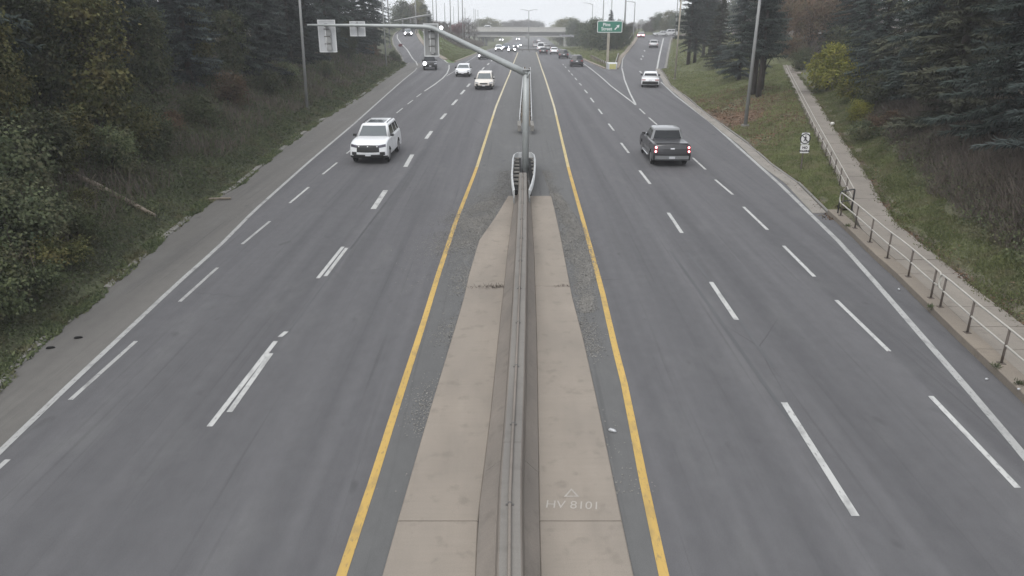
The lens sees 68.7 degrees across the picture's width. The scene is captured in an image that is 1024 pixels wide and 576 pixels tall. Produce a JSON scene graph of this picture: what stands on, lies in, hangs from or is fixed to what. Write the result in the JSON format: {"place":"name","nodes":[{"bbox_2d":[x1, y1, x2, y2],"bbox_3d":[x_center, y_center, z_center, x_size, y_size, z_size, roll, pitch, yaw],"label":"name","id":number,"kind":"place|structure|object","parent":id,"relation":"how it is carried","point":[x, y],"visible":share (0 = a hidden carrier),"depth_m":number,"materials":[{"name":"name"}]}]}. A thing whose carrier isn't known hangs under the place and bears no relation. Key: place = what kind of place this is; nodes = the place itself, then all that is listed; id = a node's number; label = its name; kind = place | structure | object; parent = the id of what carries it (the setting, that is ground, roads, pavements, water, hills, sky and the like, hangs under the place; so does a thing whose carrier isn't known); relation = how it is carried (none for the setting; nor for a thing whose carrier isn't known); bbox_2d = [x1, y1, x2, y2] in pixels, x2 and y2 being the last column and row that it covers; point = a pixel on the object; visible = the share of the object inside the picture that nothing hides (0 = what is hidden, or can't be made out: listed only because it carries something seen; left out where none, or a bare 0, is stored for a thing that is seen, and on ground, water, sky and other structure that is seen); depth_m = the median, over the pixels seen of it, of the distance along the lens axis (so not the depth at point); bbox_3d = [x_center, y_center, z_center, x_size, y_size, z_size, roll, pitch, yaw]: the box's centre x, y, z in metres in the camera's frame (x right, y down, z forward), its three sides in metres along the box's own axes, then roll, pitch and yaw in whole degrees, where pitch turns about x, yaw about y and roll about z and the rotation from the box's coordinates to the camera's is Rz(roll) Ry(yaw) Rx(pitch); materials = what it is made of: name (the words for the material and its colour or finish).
{"place":"outdoors","nodes":[
{"label":"outdoors","id":0,"kind":"place"},
{"bbox_2d":[0,37,1023,575],"bbox_3d":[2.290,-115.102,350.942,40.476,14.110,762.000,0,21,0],"label":"road","id":1,"kind":"structure","parent":0,"point":[786,381],"depth_m":18.97,"materials":[{"name":"grey asphalt"}]},
{"bbox_2d":[350,117,400,161],"bbox_3d":[-8.331,-9.151,46.038,2.466,2.101,5.561,0,21,1],"label":"sport utility car","id":2,"kind":"object","parent":1,"relation":"on","point":[378,138],"visible":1,"depth_m":44.92,"materials":[{"name":"white paint"}]},
{"bbox_2d":[474,70,494,88],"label":"minivan","id":3,"kind":"object","parent":1,"relation":"on","point":[484,78],"visible":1,"depth_m":83.80,"materials":[{"name":"beige paint"}]},
{"bbox_2d":[391,180,601,314],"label":"gravel","id":4,"kind":"structure","parent":1,"relation":"on","point":[587,305],"depth_m":30.19,"materials":[{"name":"grey gravel"}]},
{"bbox_2d":[382,196,632,575],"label":"median apron","id":5,"kind":"object","parent":1,"relation":"on","point":[581,530],"visible":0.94,"depth_m":15.84,"materials":[{"name":"concrete"}]},
{"bbox_2d":[476,173,539,575],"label":"concrete barrier","id":6,"kind":"object","parent":1,"relation":"on","point":[508,542],"visible":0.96,"depth_m":15.42,"materials":[{"name":"grey concrete"}]},
{"bbox_2d":[307,20,530,179],"bbox_3d":[-4.624,-9.658,39.102,11.389,8.165,0.700,0,21,0],"label":"sign mast","id":7,"kind":"object","parent":6,"relation":"on","point":[328,39],"visible":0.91,"depth_m":38.23,"materials":[{"name":"metal"}]},
{"bbox_2d":[511,152,521,203],"bbox_3d":[0.254,-5.874,38.876,0.618,0.629,9.646,0,21,0],"label":"guide rail","id":8,"kind":"object","parent":6,"relation":"attached to","point":[516,163],"visible":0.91,"depth_m":39.08,"materials":[{"name":"metal"}]},
{"bbox_2d":[528,152,535,202],"bbox_3d":[1.044,-5.873,38.873,0.475,0.629,9.646,0,21,1],"label":"guide rail","id":9,"kind":"object","parent":6,"relation":"attached to","point":[532,168],"visible":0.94,"depth_m":39.41,"materials":[{"name":"metal"}]},
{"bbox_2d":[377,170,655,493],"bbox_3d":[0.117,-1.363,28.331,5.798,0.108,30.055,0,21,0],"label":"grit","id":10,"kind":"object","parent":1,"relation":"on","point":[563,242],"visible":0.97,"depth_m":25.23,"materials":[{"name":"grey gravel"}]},
{"bbox_2d":[641,71,659,86],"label":"crossover car","id":11,"kind":"object","parent":1,"relation":"on","point":[650,78],"visible":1,"depth_m":85.33,"materials":[{"name":"white paint"}]},
{"bbox_2d":[640,125,690,163],"bbox_3d":[9.224,-8.866,45.503,2.410,1.945,5.908,0,21,1],"label":"pickup truck","id":12,"kind":"object","parent":1,"relation":"on","point":[664,142],"visible":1,"depth_m":43.61,"materials":[{"name":"black paint"}]},
{"bbox_2d":[0,23,1023,372],"bbox_3d":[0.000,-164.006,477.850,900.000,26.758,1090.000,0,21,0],"label":"ground","id":13,"kind":"structure","parent":0,"point":[44,315],"depth_m":34.23,"materials":[{"name":"green plant"}]},
{"bbox_2d":[0,5,41,137],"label":"leafy tree","id":14,"kind":"object","parent":13,"relation":"on","point":[8,99],"visible":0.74,"depth_m":30.03,"materials":[{"name":"green plant"}]},
{"bbox_2d":[0,230,41,320],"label":"shrub","id":15,"kind":"object","parent":13,"relation":"on","point":[6,301],"visible":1,"depth_m":20.73,"materials":[{"name":"green plant"}]},
{"bbox_2d":[0,12,45,57],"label":"spruce tree","id":16,"kind":"object","parent":13,"relation":"on","point":[22,28],"visible":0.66,"depth_m":30.48,"materials":[{"name":"green plant"}]},
{"bbox_2d":[0,200,59,254],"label":"shrub","id":17,"kind":"object","parent":13,"relation":"on","point":[4,222],"visible":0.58,"depth_m":23.89,"materials":[{"name":"green plant"}]},
{"bbox_2d":[0,106,69,201],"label":"shrub","id":18,"kind":"object","parent":13,"relation":"on","point":[21,161],"visible":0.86,"depth_m":26.42,"materials":[{"name":"green plant"}]},
{"bbox_2d":[2,257,76,301],"bbox_3d":[-14.664,-0.121,22.233,2.156,1.813,2.859,12,23,28],"label":"shrub","id":19,"kind":"object","parent":13,"relation":"on","point":[45,278],"visible":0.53,"depth_m":22.41,"materials":[{"name":"green plant"}]},
{"bbox_2d":[0,0,80,118],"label":"leafy tree","id":20,"kind":"object","parent":13,"relation":"on","point":[12,6],"visible":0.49,"depth_m":33.18,"materials":[{"name":"green plant"}]},
{"bbox_2d":[0,165,81,255],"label":"shrub","id":21,"kind":"object","parent":13,"relation":"on","point":[9,199],"visible":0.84,"depth_m":24.17,"materials":[{"name":"green plant"}]},
{"bbox_2d":[0,101,84,180],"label":"shrub","id":22,"kind":"object","parent":13,"relation":"on","point":[60,130],"visible":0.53,"depth_m":29.35,"materials":[{"name":"green plant"}]},
{"bbox_2d":[14,0,84,127],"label":"vine covered tree","id":23,"kind":"object","parent":13,"relation":"on","point":[59,75],"visible":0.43,"depth_m":33.68,"materials":[{"name":"green plant"}]},
{"bbox_2d":[16,233,95,268],"bbox_3d":[-15.050,-1.071,24.676,1.916,1.611,2.542,8,22,20],"label":"shrub","id":24,"kind":"object","parent":13,"relation":"on","point":[79,248],"visible":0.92,"depth_m":24.41,"materials":[{"name":"green plant"}]},
{"bbox_2d":[15,101,101,176],"bbox_3d":[-19.160,-6.050,31.499,3.651,3.584,3.746,7,22,17],"label":"shrub","id":25,"kind":"object","parent":13,"relation":"on","point":[84,134],"visible":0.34,"depth_m":31.49,"materials":[{"name":"green plant"}]},
{"bbox_2d":[54,201,108,245],"bbox_3d":[-15.377,-2.235,26.717,2.008,1.971,2.060,-8,22,-21],"label":"shrub","id":26,"kind":"object","parent":13,"relation":"on","point":[84,218],"visible":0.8,"depth_m":26.43,"materials":[{"name":"green plant"}]},
{"bbox_2d":[39,0,147,149],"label":"vine covered tree","id":27,"kind":"object","parent":13,"relation":"on","point":[98,88],"visible":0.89,"depth_m":33.93,"materials":[{"name":"green plant"}]},
{"bbox_2d":[66,171,155,216],"bbox_3d":[-16.962,-3.934,31.592,3.751,1.916,0.521,4,21,10],"label":"fallen log","id":28,"kind":"object","parent":13,"relation":"on","point":[128,200],"visible":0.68,"depth_m":31.64,"materials":[{"name":"brown wood"}]},
{"bbox_2d":[78,121,148,176],"bbox_3d":[-17.991,-6.207,33.963,2.921,2.868,2.997,-15,25,-34],"label":"shrub","id":29,"kind":"object","parent":13,"relation":"on","point":[116,150],"visible":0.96,"depth_m":33.46,"materials":[{"name":"green plant"}]},
{"bbox_2d":[89,96,163,157],"bbox_3d":[-18.662,-7.710,36.263,3.559,3.405,3.468,-17,27,-38],"label":"shrub","id":30,"kind":"object","parent":13,"relation":"on","point":[140,121],"visible":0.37,"depth_m":36.09,"materials":[{"name":"green plant"}]},
{"bbox_2d":[96,0,178,88],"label":"spruce tree","id":31,"kind":"object","parent":13,"relation":"on","point":[128,33],"visible":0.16,"depth_m":46.15,"materials":[{"name":"green plant"}]},
{"bbox_2d":[119,0,179,107],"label":"leafy tree","id":32,"kind":"object","parent":13,"relation":"on","point":[149,66],"visible":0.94,"depth_m":43.45,"materials":[{"name":"green plant"}]},
{"bbox_2d":[136,116,180,159],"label":"shrub","id":33,"kind":"object","parent":13,"relation":"on","point":[167,133],"visible":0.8,"depth_m":37.44,"materials":[{"name":"green plant"}]},
{"bbox_2d":[155,0,232,87],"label":"spruce tree","id":34,"kind":"object","parent":13,"relation":"on","point":[183,36],"visible":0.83,"depth_m":51.86,"materials":[{"name":"green plant"}]},
{"bbox_2d":[171,5,216,80],"bbox_3d":[-22.781,-17.458,54.101,3.359,6.117,3.242,10,23,24],"label":"leafy tree","id":35,"kind":"object","parent":13,"relation":"on","point":[202,49],"visible":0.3,"depth_m":53.59,"materials":[{"name":"green plant"}]},
{"bbox_2d":[1,49,394,267],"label":"dry stalks","id":36,"kind":"object","parent":13,"relation":"on","point":[260,117],"visible":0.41,"depth_m":43.66,"materials":[{"name":"brown plant"}]},
{"bbox_2d":[176,86,224,126],"bbox_3d":[-19.005,-10.782,45.492,2.921,2.868,2.997,-7,22,-17],"label":"shrub","id":37,"kind":"object","parent":13,"relation":"on","point":[200,106],"visible":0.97,"depth_m":45.19,"materials":[{"name":"green plant"}]},
{"bbox_2d":[0,65,405,391],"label":"kerb weeds","id":38,"kind":"object","parent":13,"relation":"on","point":[82,305],"visible":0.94,"depth_m":26.08,"materials":[{"name":"green plant"}]},
{"bbox_2d":[0,35,406,363],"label":"weeds","id":39,"kind":"object","parent":13,"relation":"on","point":[368,79],"visible":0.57,"depth_m":41.08,"materials":[{"name":"green plant"}]},
{"bbox_2d":[204,68,252,108],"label":"shrub","id":40,"kind":"object","parent":13,"relation":"on","point":[232,86],"visible":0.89,"depth_m":51.73,"materials":[{"name":"orange plant"}]},
{"bbox_2d":[192,0,271,76],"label":"spruce tree","id":41,"kind":"object","parent":13,"relation":"on","point":[242,5],"visible":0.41,"depth_m":58.33,"materials":[{"name":"green plant"}]},
{"bbox_2d":[209,5,255,79],"bbox_3d":[-21.694,-18.382,57.826,3.583,6.525,3.459,9,22,22],"label":"leafy tree","id":42,"kind":"object","parent":13,"relation":"on","point":[227,49],"visible":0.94,"depth_m":57.36,"materials":[{"name":"green plant"}]},
{"bbox_2d":[247,68,283,97],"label":"shrub","id":43,"kind":"object","parent":13,"relation":"on","point":[268,80],"visible":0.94,"depth_m":59.82,"materials":[{"name":"green plant"}]},
{"bbox_2d":[240,0,298,76],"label":"spruce tree","id":44,"kind":"object","parent":13,"relation":"on","point":[263,33],"visible":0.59,"depth_m":65.19,"materials":[{"name":"green plant"}]},
{"bbox_2d":[277,60,303,87],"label":"shrub","id":45,"kind":"object","parent":13,"relation":"on","point":[291,68],"visible":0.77,"depth_m":66.37,"materials":[{"name":"green plant"}]},
{"bbox_2d":[265,0,320,65],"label":"spruce tree","id":46,"kind":"object","parent":13,"relation":"on","point":[290,14],"visible":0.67,"depth_m":72.79,"materials":[{"name":"green plant"}]},
{"bbox_2d":[298,0,309,108],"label":"light pole","id":47,"kind":"object","parent":13,"relation":"on","point":[304,64],"visible":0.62,"depth_m":61.49,"materials":[{"name":"metal"}]},
{"bbox_2d":[282,0,332,60],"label":"spruce tree","id":48,"kind":"object","parent":13,"relation":"on","point":[305,4],"visible":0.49,"depth_m":80.02,"materials":[{"name":"green plant"}]},
{"bbox_2d":[306,0,348,55],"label":"spruce tree","id":49,"kind":"object","parent":13,"relation":"on","point":[323,6],"visible":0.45,"depth_m":88.22,"materials":[{"name":"green plant"}]},
{"bbox_2d":[327,0,358,53],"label":"spruce tree","id":50,"kind":"object","parent":13,"relation":"on","point":[347,16],"visible":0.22,"depth_m":96.60,"materials":[{"name":"green plant"}]},
{"bbox_2d":[337,18,358,59],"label":"leafy tree","id":51,"kind":"object","parent":13,"relation":"on","point":[352,44],"visible":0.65,"depth_m":93.97,"materials":[{"name":"green plant"}]},
{"bbox_2d":[342,0,375,53],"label":"spruce tree","id":52,"kind":"object","parent":13,"relation":"on","point":[362,40],"visible":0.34,"depth_m":106.24,"materials":[{"name":"green plant"}]},
{"bbox_2d":[349,0,383,50],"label":"spruce tree","id":53,"kind":"object","parent":13,"relation":"on","point":[370,18],"visible":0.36,"depth_m":115.21,"materials":[{"name":"green plant"}]},
{"bbox_2d":[366,0,395,49],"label":"spruce tree","id":54,"kind":"object","parent":13,"relation":"on","point":[378,3],"visible":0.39,"depth_m":125.61,"materials":[{"name":"green plant"}]},
{"bbox_2d":[387,0,414,31],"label":"round tree","id":55,"kind":"object","parent":13,"relation":"on","point":[402,11],"visible":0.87,"depth_m":200.33,"materials":[{"name":"green plant"}]},
{"bbox_2d":[0,29,827,386],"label":"kerb","id":56,"kind":"structure","parent":13,"relation":"on","point":[804,195],"depth_m":45.91,"materials":[{"name":"concrete"}]},
{"bbox_2d":[393,28,447,64],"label":"ramp","id":57,"kind":"structure","parent":13,"relation":"on","point":[411,50],"depth_m":154.50,"materials":[{"name":"grey asphalt"}]},
{"bbox_2d":[419,29,484,61],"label":"lawn","id":58,"kind":"structure","parent":13,"relation":"on","point":[447,54],"depth_m":166.70,"materials":[{"name":"green plant"}]},
{"bbox_2d":[420,20,484,48],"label":"bank brush","id":59,"kind":"object","parent":13,"relation":"on","point":[477,43],"visible":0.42,"depth_m":219.92,"materials":[{"name":"green plant"}]},
{"bbox_2d":[457,27,572,45],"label":"overpass bridge","id":60,"kind":"structure","parent":13,"relation":"on","point":[487,32],"depth_m":300.61,"materials":[{"name":"concrete"}]},
{"bbox_2d":[587,14,606,51],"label":"round tree","id":61,"kind":"object","parent":13,"relation":"on","point":[596,38],"visible":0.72,"depth_m":161.29,"materials":[{"name":"green plant"}]},
{"bbox_2d":[563,31,637,66],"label":"bank grass","id":62,"kind":"structure","parent":13,"relation":"on","point":[612,56],"depth_m":153.08,"materials":[{"name":"green plant"}]},
{"bbox_2d":[597,21,622,61],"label":"exit sign","id":63,"kind":"object","parent":13,"relation":"on","point":[608,27],"visible":1,"depth_m":124.37,"materials":[{"name":"metal"}]},
{"bbox_2d":[606,18,627,49],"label":"round tree","id":64,"kind":"object","parent":13,"relation":"on","point":[616,39],"visible":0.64,"depth_m":145.95,"materials":[{"name":"green plant"}]},
{"bbox_2d":[619,37,670,72],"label":"ramp","id":65,"kind":"structure","parent":13,"relation":"on","point":[640,54],"depth_m":135.76,"materials":[{"name":"grey asphalt"}]},
{"bbox_2d":[673,0,709,64],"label":"spruce tree","id":66,"kind":"object","parent":13,"relation":"on","point":[695,15],"visible":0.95,"depth_m":109.44,"materials":[{"name":"green plant"}]},
{"bbox_2d":[678,0,712,62],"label":"spruce tree","id":67,"kind":"object","parent":13,"relation":"on","point":[695,46],"visible":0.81,"depth_m":110.04,"materials":[{"name":"green plant"}]},
{"bbox_2d":[701,0,718,57],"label":"spruce tree","id":68,"kind":"object","parent":13,"relation":"on","point":[709,6],"visible":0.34,"depth_m":119.48,"materials":[{"name":"green plant"}]},
{"bbox_2d":[699,0,733,66],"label":"spruce tree","id":69,"kind":"object","parent":13,"relation":"on","point":[719,30],"visible":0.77,"depth_m":102.99,"materials":[{"name":"green plant"}]},
{"bbox_2d":[662,33,773,80],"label":"bank grass","id":70,"kind":"structure","parent":13,"relation":"on","point":[682,73],"depth_m":110.37,"materials":[{"name":"green plant"}]},
{"bbox_2d":[711,0,772,79],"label":"spruce tree","id":71,"kind":"object","parent":13,"relation":"on","point":[737,66],"visible":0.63,"depth_m":83.52,"materials":[{"name":"green plant"}]},
{"bbox_2d":[691,84,807,150],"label":"leaf litter","id":72,"kind":"object","parent":13,"relation":"on","point":[726,110],"visible":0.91,"depth_m":63.37,"materials":[{"name":"brown plant"}]},
{"bbox_2d":[741,0,760,126],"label":"light pole","id":73,"kind":"object","parent":13,"relation":"on","point":[745,124],"visible":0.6,"depth_m":55.83,"materials":[{"name":"metal"}]},
{"bbox_2d":[668,63,850,210],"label":"grass","id":74,"kind":"structure","parent":13,"relation":"on","point":[815,173],"depth_m":53.68,"materials":[{"name":"green plant"}]},
{"bbox_2d":[730,0,790,94],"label":"spruce tree","id":75,"kind":"object","parent":13,"relation":"on","point":[755,75],"visible":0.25,"depth_m":69.58,"materials":[{"name":"green plant"}]},
{"bbox_2d":[740,0,792,97],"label":"spruce tree","id":76,"kind":"object","parent":13,"relation":"on","point":[765,50],"visible":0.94,"depth_m":67.05,"materials":[{"name":"green plant"}]},
{"bbox_2d":[775,0,806,53],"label":"leafy tree","id":77,"kind":"object","parent":13,"relation":"on","point":[788,4],"visible":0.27,"depth_m":95.89,"materials":[{"name":"green plant"}]},
{"bbox_2d":[789,46,815,70],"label":"shrub","id":78,"kind":"object","parent":13,"relation":"on","point":[801,57],"visible":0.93,"depth_m":87.46,"materials":[{"name":"green plant"}]},
{"bbox_2d":[782,0,841,61],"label":"leafy tree","id":79,"kind":"object","parent":13,"relation":"on","point":[816,8],"visible":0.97,"depth_m":90.22,"materials":[{"name":"grey plant"}]},
{"bbox_2d":[787,66,853,209],"bbox_3d":[23.464,-14.610,60.154,0.119,2.393,60.000,6,21,15],"label":"path fence","id":80,"kind":"object","parent":13,"relation":"on","point":[842,168],"visible":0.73,"depth_m":42.80,"materials":[{"name":"metal"}]},
{"bbox_2d":[800,41,854,90],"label":"yellow bush","id":81,"kind":"object","parent":13,"relation":"on","point":[829,59],"visible":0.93,"depth_m":67.98,"materials":[{"name":"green plant"}]},
{"bbox_2d":[816,22,860,62],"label":"shrub","id":82,"kind":"object","parent":13,"relation":"on","point":[842,34],"visible":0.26,"depth_m":77.11,"materials":[{"name":"green plant"}]},
{"bbox_2d":[822,0,879,47],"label":"spruce tree","id":83,"kind":"object","parent":13,"relation":"on","point":[849,15],"visible":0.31,"depth_m":78.19,"materials":[{"name":"green plant"}]},
{"bbox_2d":[834,62,873,99],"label":"yellow bush","id":84,"kind":"object","parent":13,"relation":"on","point":[841,90],"visible":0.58,"depth_m":58.91,"materials":[{"name":"green plant"}]},
{"bbox_2d":[844,97,874,122],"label":"shrub","id":85,"kind":"object","parent":13,"relation":"on","point":[858,109],"visible":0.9,"depth_m":51.70,"materials":[{"name":"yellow plant"}]},
{"bbox_2d":[845,118,884,139],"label":"shrub","id":86,"kind":"object","parent":13,"relation":"on","point":[864,129],"visible":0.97,"depth_m":46.71,"materials":[{"name":"green plant"}]},
{"bbox_2d":[840,0,890,69],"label":"spruce tree","id":87,"kind":"object","parent":13,"relation":"on","point":[868,4],"visible":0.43,"depth_m":66.63,"materials":[{"name":"green plant"}]},
{"bbox_2d":[843,0,907,88],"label":"spruce tree","id":88,"kind":"object","parent":13,"relation":"on","point":[884,29],"visible":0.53,"depth_m":57.24,"materials":[{"name":"green plant"}]},
{"bbox_2d":[844,65,906,108],"bbox_3d":[25.891,-13.712,52.614,4.016,3.943,4.120,-7,22,-18],"label":"shrub","id":89,"kind":"object","parent":13,"relation":"on","point":[876,97],"visible":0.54,"depth_m":52.25,"materials":[{"name":"green plant"}]},
{"bbox_2d":[860,109,907,132],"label":"shrub","id":90,"kind":"object","parent":13,"relation":"on","point":[875,121],"visible":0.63,"depth_m":46.71,"materials":[{"name":"orange plant"}]},
{"bbox_2d":[786,74,1023,326],"bbox_3d":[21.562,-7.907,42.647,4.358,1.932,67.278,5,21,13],"label":"grass verge","id":91,"kind":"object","parent":13,"relation":"on","point":[839,105],"depth_m":31.47,"materials":[{"name":"green plant"}]},
{"bbox_2d":[866,0,954,66],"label":"spruce tree","id":92,"kind":"object","parent":13,"relation":"on","point":[884,40],"visible":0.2,"depth_m":53.99,"materials":[{"name":"green plant"}]},
{"bbox_2d":[876,0,988,102],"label":"spruce tree","id":93,"kind":"object","parent":13,"relation":"on","point":[931,11],"visible":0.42,"depth_m":46.42,"materials":[{"name":"green plant"}]},
{"bbox_2d":[844,79,1023,263],"bbox_3d":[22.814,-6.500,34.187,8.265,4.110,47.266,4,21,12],"label":"brush","id":94,"kind":"object","parent":13,"relation":"on","point":[1007,165],"depth_m":33.26,"materials":[{"name":"plant"}]},
{"bbox_2d":[884,0,1014,140],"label":"spruce tree","id":95,"kind":"object","parent":13,"relation":"on","point":[963,46],"visible":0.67,"depth_m":40.06,"materials":[{"name":"green plant"}]},
{"bbox_2d":[912,0,1023,142],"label":"spruce tree","id":96,"kind":"object","parent":13,"relation":"on","point":[985,111],"visible":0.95,"depth_m":34.66,"materials":[{"name":"green plant"}]},
{"bbox_2d":[949,3,1023,72],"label":"spruce tree","id":97,"kind":"object","parent":13,"relation":"on","point":[1013,16],"visible":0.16,"depth_m":49.61,"materials":[{"name":"green plant"}]},
{"bbox_2d":[970,62,1023,153],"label":"spruce tree","id":98,"kind":"object","parent":13,"relation":"on","point":[1019,115],"visible":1,"depth_m":30.84,"materials":[{"name":"green plant"}]},
{"bbox_2d":[157,0,908,26],"label":"sky","id":99,"kind":"structure","parent":0,"point":[549,11],"materials":[{"name":"white"}]},
{"bbox_2d":[783,65,1023,403],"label":"sidewalk","id":100,"kind":"structure","parent":0,"point":[982,345],"depth_m":25.68,"materials":[{"name":"beige concrete"}]},
{"bbox_2d":[839,192,941,298],"bbox_3d":[13.646,-1.864,27.729,0.207,0.998,10.704,3,21,7],"label":"handrail","id":101,"kind":"object","parent":100,"relation":"on","point":[910,261],"visible":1,"depth_m":26.69,"materials":[{"name":"metal"}]},
{"bbox_2d":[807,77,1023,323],"bbox_3d":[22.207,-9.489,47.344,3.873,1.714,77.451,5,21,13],"label":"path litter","id":102,"kind":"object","parent":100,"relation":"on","point":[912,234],"visible":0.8,"depth_m":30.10,"materials":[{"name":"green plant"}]},
{"bbox_2d":[936,274,1023,364],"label":"handrail","id":103,"kind":"object","parent":100,"relation":"on","point":[1005,344],"visible":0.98,"depth_m":20.28,"materials":[{"name":"metal"}]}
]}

